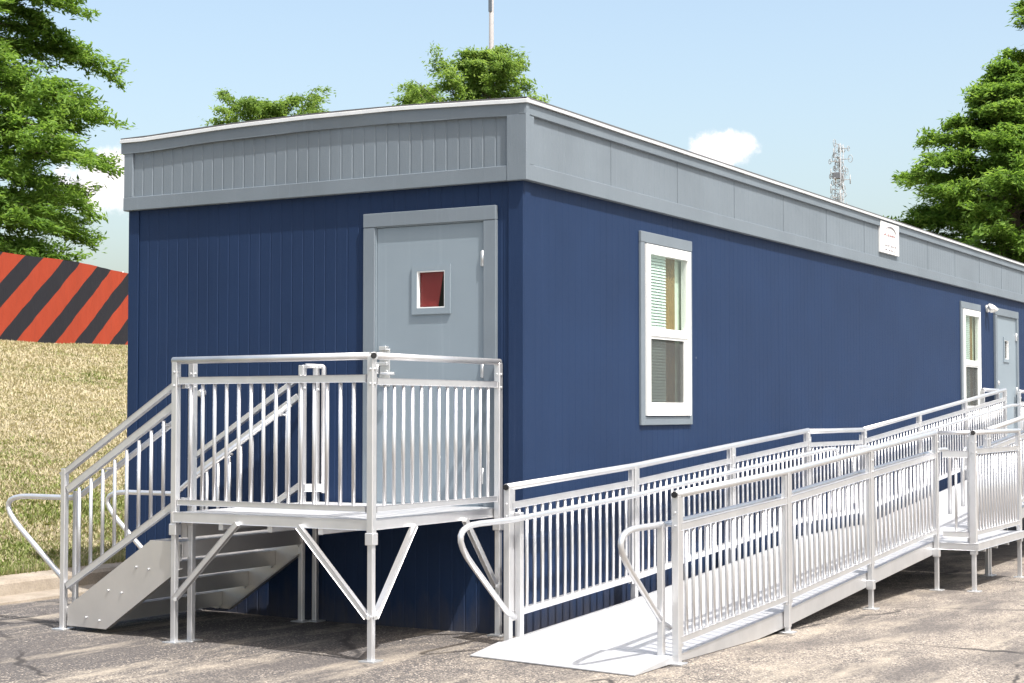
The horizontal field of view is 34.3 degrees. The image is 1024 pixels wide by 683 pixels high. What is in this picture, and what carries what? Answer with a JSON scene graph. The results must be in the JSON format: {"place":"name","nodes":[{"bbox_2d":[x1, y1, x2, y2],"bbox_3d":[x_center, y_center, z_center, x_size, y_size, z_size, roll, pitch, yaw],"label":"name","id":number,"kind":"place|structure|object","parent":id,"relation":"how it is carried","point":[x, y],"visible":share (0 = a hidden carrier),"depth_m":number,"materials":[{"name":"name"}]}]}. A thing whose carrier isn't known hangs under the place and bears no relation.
{"place":"outdoors","nodes":[
{"label":"outdoors","id":0,"kind":"place"},
{"bbox_2d":[0,339,127,575],"bbox_3d":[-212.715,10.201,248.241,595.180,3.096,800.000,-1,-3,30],"label":"grass slope","id":1,"kind":"structure","parent":0,"point":[81,441],"depth_m":21.64,"materials":[{"name":"green plant"}]},
{"bbox_2d":[0,252,127,344],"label":"striped fence","id":2,"kind":"object","parent":1,"relation":"on","point":[49,300],"visible":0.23,"depth_m":36.37,"materials":[{"name":"fabric"}]},
{"bbox_2d":[0,0,136,261],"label":"cypress tree","id":3,"kind":"object","parent":1,"relation":"on","point":[22,93],"visible":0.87,"depth_m":41.35,"materials":[{"name":"green plant"}]},
{"bbox_2d":[200,85,335,126],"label":"leafy tree","id":4,"kind":"object","parent":1,"relation":"on","point":[251,107],"visible":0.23,"depth_m":53.96,"materials":[{"name":"green plant"}]},
{"bbox_2d":[389,79,449,104],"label":"leafy tree","id":5,"kind":"object","parent":1,"relation":"on","point":[403,100],"visible":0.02,"depth_m":52.00,"materials":[{"name":"green plant"}]},
{"bbox_2d":[387,40,551,105],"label":"leafy tree","id":6,"kind":"object","parent":1,"relation":"on","point":[486,73],"visible":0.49,"depth_m":49.49,"materials":[{"name":"green plant"}]},
{"bbox_2d":[488,0,493,50],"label":"utility pole","id":7,"kind":"object","parent":1,"relation":"on","point":[491,21],"visible":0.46,"depth_m":54.93,"materials":[{"name":"metal"}]},
{"bbox_2d":[0,530,1023,682],"bbox_3d":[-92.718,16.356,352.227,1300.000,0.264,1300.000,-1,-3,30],"label":"ground","id":8,"kind":"structure","parent":0,"point":[913,629],"depth_m":10.75,"materials":[{"name":"grey asphalt"}]},
{"bbox_2d":[0,562,122,604],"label":"kerb","id":9,"kind":"structure","parent":8,"relation":"on","point":[30,587],"depth_m":13.54,"materials":[{"name":"concrete"}]},
{"bbox_2d":[6,383,301,630],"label":"entry stairs","id":10,"kind":"structure","parent":8,"relation":"on","point":[243,564],"depth_m":11.48,"materials":[{"name":"metal"}]},
{"bbox_2d":[162,352,503,663],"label":"entry platform","id":11,"kind":"structure","parent":8,"relation":"on","point":[302,515],"depth_m":10.79,"materials":[{"name":"metal"}]},
{"bbox_2d":[120,96,1023,635],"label":"mobile office","id":12,"kind":"structure","parent":8,"relation":"on","point":[608,294],"depth_m":12.63,"materials":[{"name":"blue paint"}]},
{"bbox_2d":[377,222,482,504],"bbox_3d":[-0.590,0.160,11.796,0.925,1.983,0.116,-1,-3,30],"label":"door","id":13,"kind":"structure","parent":12,"relation":"in","point":[412,262],"depth_m":11.82,"materials":[{"name":"grey paint"}]},
{"bbox_2d":[639,231,692,424],"bbox_3d":[1.232,-0.090,13.516,0.104,1.536,1.000,-1,-3,30],"label":"window","id":14,"kind":"structure","parent":12,"relation":"in","point":[668,394],"depth_m":13.52,"materials":[{"name":"white plastic"}]},
{"bbox_2d":[878,220,898,256],"bbox_3d":[4.259,-1.159,18.723,0.041,0.348,0.680,-1,-3,30],"label":"company sign","id":15,"kind":"object","parent":12,"relation":"attached to","point":[888,235],"visible":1,"depth_m":18.67,"materials":[{"name":"white"}]},
{"bbox_2d":[960,301,981,418],"bbox_3d":[6.026,0.260,21.884,0.104,1.536,1.000,-1,-3,30],"label":"window","id":16,"kind":"structure","parent":12,"relation":"in","point":[967,316],"depth_m":21.92,"materials":[{"name":"white plastic"}]},
{"bbox_2d":[997,316,1017,445],"bbox_3d":[7.010,0.652,23.568,0.186,1.983,1.170,-1,-3,30],"label":"door","id":17,"kind":"structure","parent":12,"relation":"in","point":[1007,337],"depth_m":23.66,"materials":[{"name":"grey paint"}]},
{"bbox_2d":[458,428,951,675],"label":"ramp","id":18,"kind":"structure","parent":8,"relation":"on","point":[788,581],"depth_m":11.76,"materials":[{"name":"metal"}]},
{"bbox_2d":[829,139,852,203],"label":"radio tower","id":19,"kind":"structure","parent":8,"relation":"on","point":[836,176],"depth_m":89.95,"materials":[{"name":"metal"}]},
{"bbox_2d":[797,428,1023,592],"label":"ramp landing","id":20,"kind":"object","parent":8,"relation":"on","point":[983,532],"visible":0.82,"depth_m":15.74,"materials":[{"name":"metal"}]},
{"bbox_2d":[852,388,1023,575],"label":"ramp","id":21,"kind":"structure","parent":8,"relation":"on","point":[965,421],"depth_m":19.03,"materials":[{"name":"metal"}]},
{"bbox_2d":[883,58,1023,262],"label":"cypress tree","id":22,"kind":"object","parent":8,"relation":"on","point":[970,207],"visible":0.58,"depth_m":43.66,"materials":[{"name":"green plant"}]},
{"bbox_2d":[959,0,1023,233],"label":"cypress tree","id":23,"kind":"object","parent":8,"relation":"on","point":[1014,55],"visible":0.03,"depth_m":46.93,"materials":[{"name":"green plant"}]},
{"bbox_2d":[981,388,1023,435],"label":"railing","id":24,"kind":"object","parent":8,"relation":"on","point":[1020,410],"depth_m":23.87,"materials":[{"name":"metal"}]},
{"bbox_2d":[0,0,1023,272],"label":"sky","id":25,"kind":"structure","parent":0,"point":[766,88],"materials":[{"name":"blue"}]}
]}

